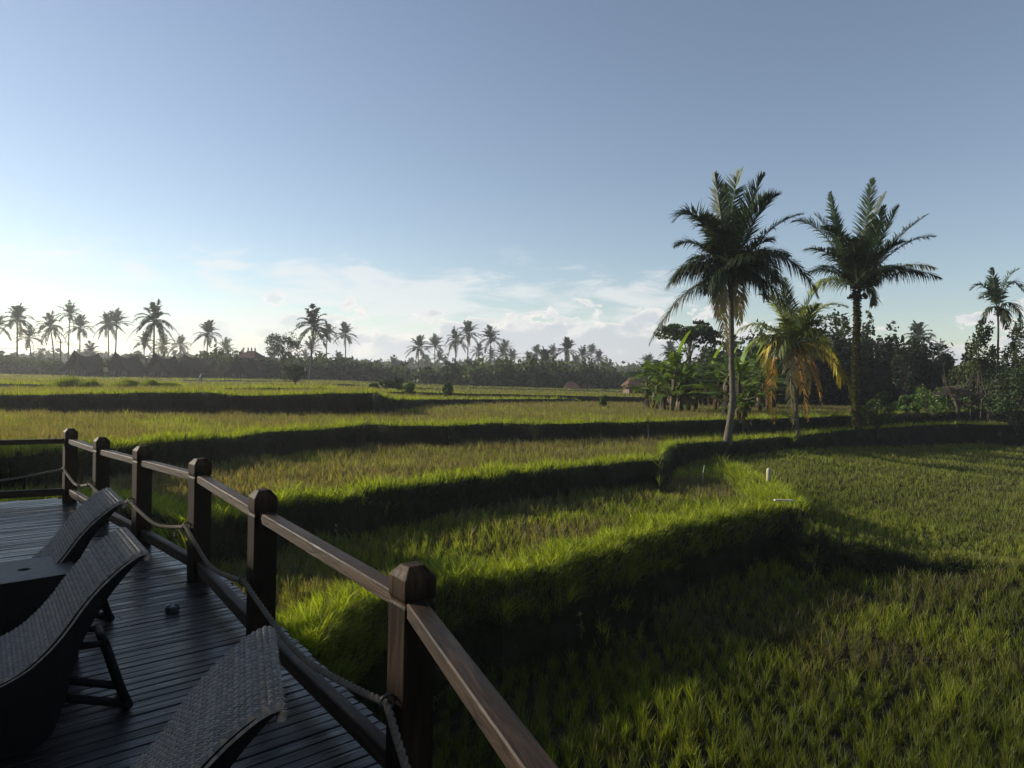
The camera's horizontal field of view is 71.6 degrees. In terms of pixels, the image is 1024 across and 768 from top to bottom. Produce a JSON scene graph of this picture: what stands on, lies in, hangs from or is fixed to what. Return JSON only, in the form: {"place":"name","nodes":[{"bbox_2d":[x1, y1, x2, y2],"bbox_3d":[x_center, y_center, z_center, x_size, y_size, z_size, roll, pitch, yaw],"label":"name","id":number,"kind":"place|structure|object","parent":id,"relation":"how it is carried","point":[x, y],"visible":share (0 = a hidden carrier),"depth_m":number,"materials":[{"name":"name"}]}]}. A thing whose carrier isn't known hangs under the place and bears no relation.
{"place":"outdoors","nodes":[
{"label":"outdoors","id":0,"kind":"place"},
{"bbox_2d":[0,373,960,407],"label":"grass","id":1,"kind":"structure","parent":0,"point":[308,381],"depth_m":86.65,"materials":[{"name":"green plant"}]},
{"bbox_2d":[0,374,1023,767],"bbox_3d":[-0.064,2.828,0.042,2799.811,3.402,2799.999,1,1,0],"label":"ground","id":2,"kind":"structure","parent":0,"point":[296,400],"depth_m":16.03,"materials":[{"name":"green plant"}]},
{"bbox_2d":[0,303,36,358],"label":"coconut palm","id":3,"kind":"object","parent":2,"relation":"on","point":[16,313],"visible":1,"depth_m":152.01,"materials":[{"name":"green plant"}]},
{"bbox_2d":[13,324,46,358],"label":"coconut palm","id":4,"kind":"object","parent":2,"relation":"on","point":[28,340],"visible":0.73,"depth_m":181.43,"materials":[{"name":"green plant"}]},
{"bbox_2d":[28,347,57,361],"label":"tree","id":5,"kind":"object","parent":2,"relation":"on","point":[36,355],"visible":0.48,"depth_m":184.62,"materials":[{"name":"green plant"}]},
{"bbox_2d":[32,310,71,358],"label":"coconut palm","id":6,"kind":"object","parent":2,"relation":"on","point":[49,323],"visible":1,"depth_m":174.42,"materials":[{"name":"green plant"}]},
{"bbox_2d":[40,360,64,374],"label":"bush","id":7,"kind":"object","parent":2,"relation":"on","point":[56,367],"visible":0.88,"depth_m":124.14,"materials":[{"name":"green plant"}]},
{"bbox_2d":[37,374,99,387],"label":"grass clump","id":8,"kind":"object","parent":2,"relation":"on","point":[70,380],"visible":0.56,"depth_m":46.59,"materials":[{"name":"green plant"}]},
{"bbox_2d":[55,300,83,360],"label":"coconut palm","id":9,"kind":"object","parent":2,"relation":"on","point":[69,309],"visible":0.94,"depth_m":188.52,"materials":[{"name":"green plant"}]},
{"bbox_2d":[64,315,95,353],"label":"coconut palm","id":10,"kind":"object","parent":2,"relation":"on","point":[81,321],"visible":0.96,"depth_m":188.36,"materials":[{"name":"green plant"}]},
{"bbox_2d":[60,350,105,376],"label":"timber hut","id":11,"kind":"object","parent":2,"relation":"on","point":[77,364],"visible":0.89,"depth_m":116.01,"materials":[{"name":"wood"}]},
{"bbox_2d":[72,377,103,388],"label":"grass clump","id":12,"kind":"object","parent":2,"relation":"on","point":[84,383],"visible":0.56,"depth_m":46.76,"materials":[{"name":"green plant"}]},
{"bbox_2d":[80,340,106,358],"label":"coconut palm","id":13,"kind":"object","parent":2,"relation":"on","point":[90,346],"visible":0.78,"depth_m":214.17,"materials":[{"name":"green plant"}]},
{"bbox_2d":[92,311,125,357],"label":"coconut palm","id":14,"kind":"object","parent":2,"relation":"on","point":[105,318],"visible":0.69,"depth_m":187.96,"materials":[{"name":"green plant"}]},
{"bbox_2d":[100,308,134,351],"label":"coconut palm","id":15,"kind":"object","parent":2,"relation":"on","point":[115,317],"visible":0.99,"depth_m":181.31,"materials":[{"name":"green plant"}]},
{"bbox_2d":[99,378,140,387],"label":"grass clump","id":16,"kind":"object","parent":2,"relation":"on","point":[127,383],"visible":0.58,"depth_m":46.85,"materials":[{"name":"green plant"}]},
{"bbox_2d":[100,352,144,376],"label":"timber hut","id":17,"kind":"object","parent":2,"relation":"on","point":[117,365],"visible":0.86,"depth_m":116.01,"materials":[{"name":"wood"}]},
{"bbox_2d":[127,299,181,354],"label":"coconut palm","id":18,"kind":"object","parent":2,"relation":"on","point":[152,317],"visible":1,"depth_m":123.70,"materials":[{"name":"green plant"}]},
{"bbox_2d":[140,353,183,377],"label":"timber hut","id":19,"kind":"object","parent":2,"relation":"on","point":[157,366],"visible":0.94,"depth_m":114.00,"materials":[{"name":"wood"}]},
{"bbox_2d":[148,334,175,357],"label":"coconut palm","id":20,"kind":"object","parent":2,"relation":"on","point":[162,348],"visible":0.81,"depth_m":196.33,"materials":[{"name":"green plant"}]},
{"bbox_2d":[168,334,190,356],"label":"coconut palm","id":21,"kind":"object","parent":2,"relation":"on","point":[179,342],"visible":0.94,"depth_m":235.77,"materials":[{"name":"green plant"}]},
{"bbox_2d":[0,498,385,767],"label":"wooden deck","id":22,"kind":"structure","parent":2,"relation":"on","point":[166,662],"depth_m":3.91,"materials":[{"name":"grey wood"}]},
{"bbox_2d":[0,556,78,656],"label":"side table","id":23,"kind":"object","parent":22,"relation":"on","point":[27,587],"visible":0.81,"depth_m":3.95,"materials":[{"name":"wicker"}]},
{"bbox_2d":[0,527,150,758],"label":"sun lounger","id":24,"kind":"object","parent":22,"relation":"on","point":[42,646],"visible":1,"depth_m":3.16,"materials":[{"name":"wicker"}]},
{"bbox_2d":[30,487,126,621],"bbox_3d":[-3.276,1.136,4.222,1.653,0.840,0.600,1,1,-37],"label":"sun lounger","id":25,"kind":"object","parent":22,"relation":"on","point":[71,539],"visible":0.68,"depth_m":4.47,"materials":[{"name":"wicker"}]},
{"bbox_2d":[165,603,179,612],"bbox_3d":[-2.350,1.548,4.912,0.096,0.052,0.092,1,1,0],"label":"deck light","id":26,"kind":"object","parent":22,"relation":"on","point":[172,608],"visible":1,"depth_m":4.88,"materials":[{"name":"metal"}]},
{"bbox_2d":[130,626,288,767],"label":"sun lounger","id":27,"kind":"object","parent":22,"relation":"on","point":[232,705],"visible":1,"depth_m":1.98,"materials":[{"name":"wicker"}]},
{"bbox_2d":[0,428,557,767],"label":"wooden railing","id":28,"kind":"object","parent":22,"relation":"on","point":[421,638],"visible":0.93,"depth_m":3.22,"materials":[{"name":"brown wood"}]},
{"bbox_2d":[0,468,410,767],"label":"rope","id":29,"kind":"object","parent":28,"relation":"attached to","point":[372,697],"visible":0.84,"depth_m":3.52,"materials":[{"name":"brown fabric"}]},
{"bbox_2d":[178,354,221,377],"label":"longhouse","id":30,"kind":"structure","parent":2,"relation":"on","point":[196,367],"depth_m":118.31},
{"bbox_2d":[190,320,221,351],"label":"coconut palm","id":31,"kind":"object","parent":2,"relation":"on","point":[208,329],"visible":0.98,"depth_m":174.00,"materials":[{"name":"green plant"}]},
{"bbox_2d":[210,345,236,378],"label":"tree","id":32,"kind":"object","parent":2,"relation":"on","point":[224,366],"visible":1,"depth_m":107.79,"materials":[{"name":"green plant"}]},
{"bbox_2d":[225,356,262,378],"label":"timber hut","id":33,"kind":"object","parent":2,"relation":"on","point":[240,369],"visible":0.94,"depth_m":114.00,"materials":[{"name":"wood"}]},
{"bbox_2d":[228,347,269,377],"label":"red roofed building","id":34,"kind":"structure","parent":2,"relation":"on","point":[249,355],"depth_m":126.79,"materials":[{"name":"tile"}]},
{"bbox_2d":[264,331,302,379],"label":"tree","id":35,"kind":"object","parent":2,"relation":"on","point":[278,348],"visible":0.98,"depth_m":109.18,"materials":[{"name":"green plant"}]},
{"bbox_2d":[282,364,307,383],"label":"bush","id":36,"kind":"object","parent":2,"relation":"on","point":[297,371],"visible":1,"depth_m":67.70,"materials":[{"name":"green plant"}]},
{"bbox_2d":[296,336,321,353],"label":"coconut palm","id":37,"kind":"object","parent":2,"relation":"on","point":[308,345],"visible":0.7,"depth_m":204.52,"materials":[{"name":"green plant"}]},
{"bbox_2d":[289,303,339,379],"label":"coconut palm","id":38,"kind":"object","parent":2,"relation":"on","point":[312,314],"visible":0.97,"depth_m":117.32,"materials":[{"name":"green plant"}]},
{"bbox_2d":[315,324,338,356],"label":"coconut palm","id":39,"kind":"object","parent":2,"relation":"on","point":[329,337],"visible":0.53,"depth_m":195.81,"materials":[{"name":"green plant"}]},
{"bbox_2d":[0,344,676,388],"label":"woodland","id":40,"kind":"object","parent":2,"relation":"on","point":[505,372],"visible":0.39,"depth_m":128.29,"materials":[{"name":"green plant"}]},
{"bbox_2d":[332,321,359,357],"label":"coconut palm","id":41,"kind":"object","parent":2,"relation":"on","point":[345,329],"visible":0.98,"depth_m":195.94,"materials":[{"name":"green plant"}]},
{"bbox_2d":[357,362,388,381],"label":"tree","id":42,"kind":"object","parent":2,"relation":"on","point":[369,369],"visible":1,"depth_m":119.79,"materials":[{"name":"green plant"}]},
{"bbox_2d":[378,379,394,389],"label":"bush","id":43,"kind":"object","parent":2,"relation":"on","point":[385,383],"visible":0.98,"depth_m":59.62,"materials":[{"name":"green plant"}]},
{"bbox_2d":[402,382,415,395],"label":"bush","id":44,"kind":"object","parent":2,"relation":"on","point":[408,387],"visible":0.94,"depth_m":55.83,"materials":[{"name":"green plant"}]},
{"bbox_2d":[404,335,430,370],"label":"coconut palm","id":45,"kind":"object","parent":2,"relation":"on","point":[419,341],"visible":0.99,"depth_m":196.10,"materials":[{"name":"green plant"}]},
{"bbox_2d":[421,333,443,369],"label":"coconut palm","id":46,"kind":"object","parent":2,"relation":"on","point":[435,341],"visible":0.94,"depth_m":214.21,"materials":[{"name":"green plant"}]},
{"bbox_2d":[442,382,452,396],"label":"bush","id":47,"kind":"object","parent":2,"relation":"on","point":[447,388],"visible":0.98,"depth_m":54.84,"materials":[{"name":"green plant"}]},
{"bbox_2d":[442,358,459,383],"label":"tree","id":48,"kind":"object","parent":2,"relation":"on","point":[454,371],"visible":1,"depth_m":109.94,"materials":[{"name":"green plant"}]},
{"bbox_2d":[445,326,470,363],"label":"coconut palm","id":49,"kind":"object","parent":2,"relation":"on","point":[454,343],"visible":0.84,"depth_m":195.97,"materials":[{"name":"green plant"}]},
{"bbox_2d":[454,320,483,360],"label":"coconut palm","id":50,"kind":"object","parent":2,"relation":"on","point":[468,328],"visible":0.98,"depth_m":188.32,"materials":[{"name":"green plant"}]},
{"bbox_2d":[470,342,486,361],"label":"coconut palm","id":51,"kind":"object","parent":2,"relation":"on","point":[478,350],"visible":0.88,"depth_m":276.95,"materials":[{"name":"green plant"}]},
{"bbox_2d":[478,324,505,361],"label":"coconut palm","id":52,"kind":"object","parent":2,"relation":"on","point":[490,333],"visible":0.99,"depth_m":188.66,"materials":[{"name":"green plant"}]},
{"bbox_2d":[492,343,510,359],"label":"coconut palm","id":53,"kind":"object","parent":2,"relation":"on","point":[503,351],"visible":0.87,"depth_m":248.08,"materials":[{"name":"green plant"}]},
{"bbox_2d":[0,348,1012,372],"bbox_3d":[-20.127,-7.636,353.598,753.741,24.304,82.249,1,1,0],"label":"hazy woodland","id":54,"kind":"object","parent":2,"relation":"on","point":[413,366],"visible":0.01,"depth_m":334.44,"materials":[{"name":"green plant"}]},
{"bbox_2d":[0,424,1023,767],"bbox_3d":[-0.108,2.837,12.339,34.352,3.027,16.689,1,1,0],"label":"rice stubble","id":55,"kind":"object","parent":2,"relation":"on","point":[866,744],"visible":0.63,"depth_m":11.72,"materials":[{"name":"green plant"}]},
{"bbox_2d":[531,346,555,367],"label":"coconut palm","id":56,"kind":"object","parent":2,"relation":"on","point":[545,356],"visible":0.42,"depth_m":151.72,"materials":[{"name":"green plant"}]},
{"bbox_2d":[554,337,580,366],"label":"coconut palm","id":57,"kind":"object","parent":2,"relation":"on","point":[567,345],"visible":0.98,"depth_m":180.81,"materials":[{"name":"green plant"}]},
{"bbox_2d":[575,353,596,388],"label":"tree","id":58,"kind":"object","parent":2,"relation":"on","point":[582,367],"visible":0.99,"depth_m":117.98,"materials":[{"name":"green plant"}]},
{"bbox_2d":[592,349,607,369],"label":"coconut palm","id":59,"kind":"object","parent":2,"relation":"on","point":[598,355],"visible":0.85,"depth_m":247.86,"materials":[{"name":"green plant"}]},
{"bbox_2d":[621,377,644,393],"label":"red roofed house","id":60,"kind":"structure","parent":2,"relation":"on","point":[634,382],"depth_m":93.22,"materials":[{"name":"tile"}]},
{"bbox_2d":[623,360,655,402],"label":"banana plant","id":61,"kind":"object","parent":2,"relation":"on","point":[646,364],"visible":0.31,"depth_m":57.97,"materials":[{"name":"green plant"}]},
{"bbox_2d":[621,369,669,408],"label":"banana plant","id":62,"kind":"object","parent":2,"relation":"on","point":[646,392],"visible":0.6,"depth_m":48.72,"materials":[{"name":"green plant"}]},
{"bbox_2d":[636,360,670,409],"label":"banana plant","id":63,"kind":"object","parent":2,"relation":"on","point":[665,362],"visible":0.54,"depth_m":46.74,"materials":[{"name":"green plant"}]},
{"bbox_2d":[639,370,678,410],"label":"banana plant","id":64,"kind":"object","parent":2,"relation":"on","point":[663,402],"visible":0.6,"depth_m":45.21,"materials":[{"name":"green plant"}]},
{"bbox_2d":[634,329,696,411],"bbox_3d":[9.971,-0.404,44.258,3.358,6.013,4.465,2,1,38],"label":"banana plant","id":65,"kind":"object","parent":2,"relation":"on","point":[673,358],"visible":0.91,"depth_m":43.85,"materials":[{"name":"green plant"}]},
{"bbox_2d":[658,340,681,361],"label":"coconut palm","id":66,"kind":"object","parent":2,"relation":"on","point":[671,347],"visible":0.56,"depth_m":196.04,"materials":[{"name":"green plant"}]},
{"bbox_2d":[655,349,704,411],"bbox_3d":[10.325,-0.073,43.528,2.960,4.415,3.180,2,1,22],"label":"banana plant","id":67,"kind":"object","parent":2,"relation":"on","point":[683,371],"visible":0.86,"depth_m":43.67,"materials":[{"name":"green plant"}]},
{"bbox_2d":[660,371,715,411],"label":"banana plant","id":68,"kind":"object","parent":2,"relation":"on","point":[686,405],"visible":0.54,"depth_m":44.76,"materials":[{"name":"green plant"}]},
{"bbox_2d":[653,319,728,400],"bbox_3d":[15.627,-1.792,61.876,6.582,7.806,6.105,1,1,0],"label":"umbrella tree","id":69,"kind":"object","parent":2,"relation":"on","point":[708,333],"visible":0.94,"depth_m":60.67,"materials":[{"name":"green plant"}]},
{"bbox_2d":[689,368,716,410],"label":"banana plant","id":70,"kind":"object","parent":2,"relation":"on","point":[696,403],"visible":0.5,"depth_m":45.99,"materials":[{"name":"green plant"}]},
{"bbox_2d":[691,372,714,406],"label":"banana plant","id":71,"kind":"object","parent":2,"relation":"on","point":[706,399],"visible":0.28,"depth_m":55.52,"materials":[{"name":"green plant"}]},
{"bbox_2d":[693,344,722,405],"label":"banana plant","id":72,"kind":"object","parent":2,"relation":"on","point":[711,369],"visible":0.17,"depth_m":58.01,"materials":[{"name":"green plant"}]},
{"bbox_2d":[701,370,725,409],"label":"banana plant","id":73,"kind":"object","parent":2,"relation":"on","point":[719,377],"visible":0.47,"depth_m":49.04,"materials":[{"name":"green plant"}]},
{"bbox_2d":[699,347,728,393],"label":"tree","id":74,"kind":"object","parent":2,"relation":"on","point":[720,354],"visible":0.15,"depth_m":65.64,"materials":[{"name":"green plant"}]},
{"bbox_2d":[684,336,770,416],"bbox_3d":[11.626,-0.121,39.344,4.337,5.148,3.707,1,1,0],"label":"banana plant","id":75,"kind":"object","parent":2,"relation":"on","point":[720,365],"visible":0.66,"depth_m":39.56,"materials":[{"name":"green plant"}]},
{"bbox_2d":[701,339,765,420],"bbox_3d":[11.622,-0.145,35.910,3.778,4.270,2.788,1,1,-19],"label":"banana plant","id":76,"kind":"object","parent":2,"relation":"on","point":[741,368],"visible":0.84,"depth_m":35.77,"materials":[{"name":"green plant"}]},
{"bbox_2d":[648,167,819,444],"bbox_3d":[9.443,-3.341,30.469,7.292,12.232,4.801,1,1,0],"label":"coconut palm","id":77,"kind":"object","parent":2,"relation":"on","point":[731,266],"visible":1,"depth_m":29.99,"materials":[{"name":"green plant"}]},
{"bbox_2d":[719,392,762,432],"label":"banana plant","id":78,"kind":"object","parent":2,"relation":"on","point":[742,405],"visible":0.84,"depth_m":35.25,"materials":[{"name":"green plant"}]},
{"bbox_2d":[718,358,780,410],"bbox_3d":[14.829,0.216,44.683,3.076,3.744,3.055,1,1,-27],"label":"banana plant","id":79,"kind":"object","parent":2,"relation":"on","point":[752,363],"visible":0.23,"depth_m":44.50,"materials":[{"name":"green plant"}]},
{"bbox_2d":[736,341,779,406],"bbox_3d":[19.082,-0.329,55.839,4.002,6.348,4.536,2,1,13],"label":"banana plant","id":80,"kind":"object","parent":2,"relation":"on","point":[753,355],"visible":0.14,"depth_m":55.10,"materials":[{"name":"green plant"}]},
{"bbox_2d":[744,361,792,411],"bbox_3d":[16.482,0.170,46.899,3.888,4.306,3.107,2,1,40],"label":"banana plant","id":81,"kind":"object","parent":2,"relation":"on","point":[760,392],"visible":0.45,"depth_m":46.81,"materials":[{"name":"green plant"}]},
{"bbox_2d":[740,345,796,385],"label":"tree","id":82,"kind":"object","parent":2,"relation":"on","point":[779,363],"visible":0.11,"depth_m":66.34,"materials":[{"name":"green plant"}]},
{"bbox_2d":[741,375,798,409],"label":"banana plant","id":83,"kind":"object","parent":2,"relation":"on","point":[766,400],"visible":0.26,"depth_m":49.02,"materials":[{"name":"green plant"}]},
{"bbox_2d":[754,364,785,407],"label":"banana plant","id":84,"kind":"object","parent":2,"relation":"on","point":[777,389],"visible":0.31,"depth_m":54.18,"materials":[{"name":"green plant"}]},
{"bbox_2d":[735,277,855,436],"bbox_3d":[13.846,-1.251,34.697,5.271,8.200,4.206,1,1,-34],"label":"coconut palm","id":85,"kind":"object","parent":2,"relation":"on","point":[793,330],"visible":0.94,"depth_m":34.30,"materials":[{"name":"green plant"}]},
{"bbox_2d":[679,297,1023,408],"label":"dark grove","id":86,"kind":"object","parent":2,"relation":"on","point":[930,374],"visible":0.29,"depth_m":67.08,"materials":[{"name":"green plant"}]},
{"bbox_2d":[824,347,883,399],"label":"tree","id":87,"kind":"object","parent":2,"relation":"on","point":[848,356],"visible":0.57,"depth_m":65.37,"materials":[{"name":"green plant"}]},
{"bbox_2d":[789,177,942,438],"bbox_3d":[19.430,-4.016,39.146,8.076,14.208,5.448,1,1,-28],"label":"coconut palm","id":88,"kind":"object","parent":2,"relation":"on","point":[858,258],"visible":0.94,"depth_m":38.58,"materials":[{"name":"green plant"}]},
{"bbox_2d":[861,390,900,438],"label":"shrub","id":89,"kind":"object","parent":2,"relation":"on","point":[877,420],"visible":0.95,"depth_m":40.37,"materials":[{"name":"green plant"}]},
{"bbox_2d":[890,335,921,404],"bbox_3d":[34.256,-0.938,62.111,2.477,6.673,2.045,1,1,0],"label":"tree","id":90,"kind":"object","parent":2,"relation":"on","point":[904,360],"visible":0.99,"depth_m":61.92,"materials":[{"name":"green plant"}]},
{"bbox_2d":[893,394,923,418],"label":"bush","id":91,"kind":"object","parent":2,"relation":"on","point":[916,407],"visible":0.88,"depth_m":46.04,"materials":[{"name":"green plant"}]},
{"bbox_2d":[904,320,943,354],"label":"coconut palm","id":92,"kind":"object","parent":2,"relation":"on","point":[918,328],"visible":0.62,"depth_m":142.37,"materials":[{"name":"green plant"}]},
{"bbox_2d":[909,384,955,419],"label":"bush","id":93,"kind":"object","parent":2,"relation":"on","point":[939,404],"visible":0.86,"depth_m":48.10,"materials":[{"name":"green plant"}]},
{"bbox_2d":[925,386,985,421],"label":"field shed","id":94,"kind":"structure","parent":2,"relation":"on","point":[946,393],"depth_m":51.73,"materials":[{"name":"brown wood"}]},
{"bbox_2d":[942,363,973,421],"bbox_3d":[31.604,0.705,50.316,1.991,4.346,1.183,2,1,27],"label":"pollarded tree","id":95,"kind":"object","parent":2,"relation":"on","point":[953,392],"visible":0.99,"depth_m":50.47,"materials":[{"name":"brown plant"}]},
{"bbox_2d":[953,394,990,414],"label":"bush","id":96,"kind":"object","parent":2,"relation":"on","point":[966,400],"visible":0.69,"depth_m":52.15,"materials":[{"name":"green plant"}]},
{"bbox_2d":[946,360,1008,406],"bbox_3d":[36.844,0.162,56.720,3.707,4.655,4.522,0,1,-44],"label":"bush","id":97,"kind":"object","parent":2,"relation":"on","point":[967,373],"visible":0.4,"depth_m":56.34,"materials":[{"name":"green plant"}]},
{"bbox_2d":[965,320,996,419],"bbox_3d":[34.408,-0.853,52.303,1.940,7.813,1.662,1,1,-8],"label":"tree","id":98,"kind":"object","parent":2,"relation":"on","point":[976,344],"visible":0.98,"depth_m":52.10,"materials":[{"name":"green plant"}]},
{"bbox_2d":[975,377,1002,421],"bbox_3d":[34.528,1.106,51.390,1.805,3.866,1.438,1,1,0],"label":"pollarded tree","id":99,"kind":"object","parent":2,"relation":"on","point":[989,413],"visible":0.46,"depth_m":51.32,"materials":[{"name":"brown plant"}]},
{"bbox_2d":[968,267,1023,420],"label":"areca palm","id":100,"kind":"object","parent":2,"relation":"on","point":[995,293],"visible":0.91,"depth_m":52.29,"materials":[{"name":"green plant"}]},
{"bbox_2d":[981,365,1023,435],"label":"bush","id":101,"kind":"object","parent":2,"relation":"on","point":[1006,408],"visible":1,"depth_m":47.00,"materials":[{"name":"green plant"}]},
{"bbox_2d":[1001,318,1023,391],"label":"tree","id":102,"kind":"object","parent":2,"relation":"on","point":[1015,343],"visible":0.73,"depth_m":50.66,"materials":[{"name":"green plant"}]},
{"bbox_2d":[0,378,1023,581],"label":"field grass","id":103,"kind":"structure","parent":0,"point":[642,418],"depth_m":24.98,"materials":[{"name":"green plant"}]},
{"bbox_2d":[0,0,1023,366],"label":"sky","id":104,"kind":"structure","parent":0,"point":[400,170],"materials":[{"name":"blue"}]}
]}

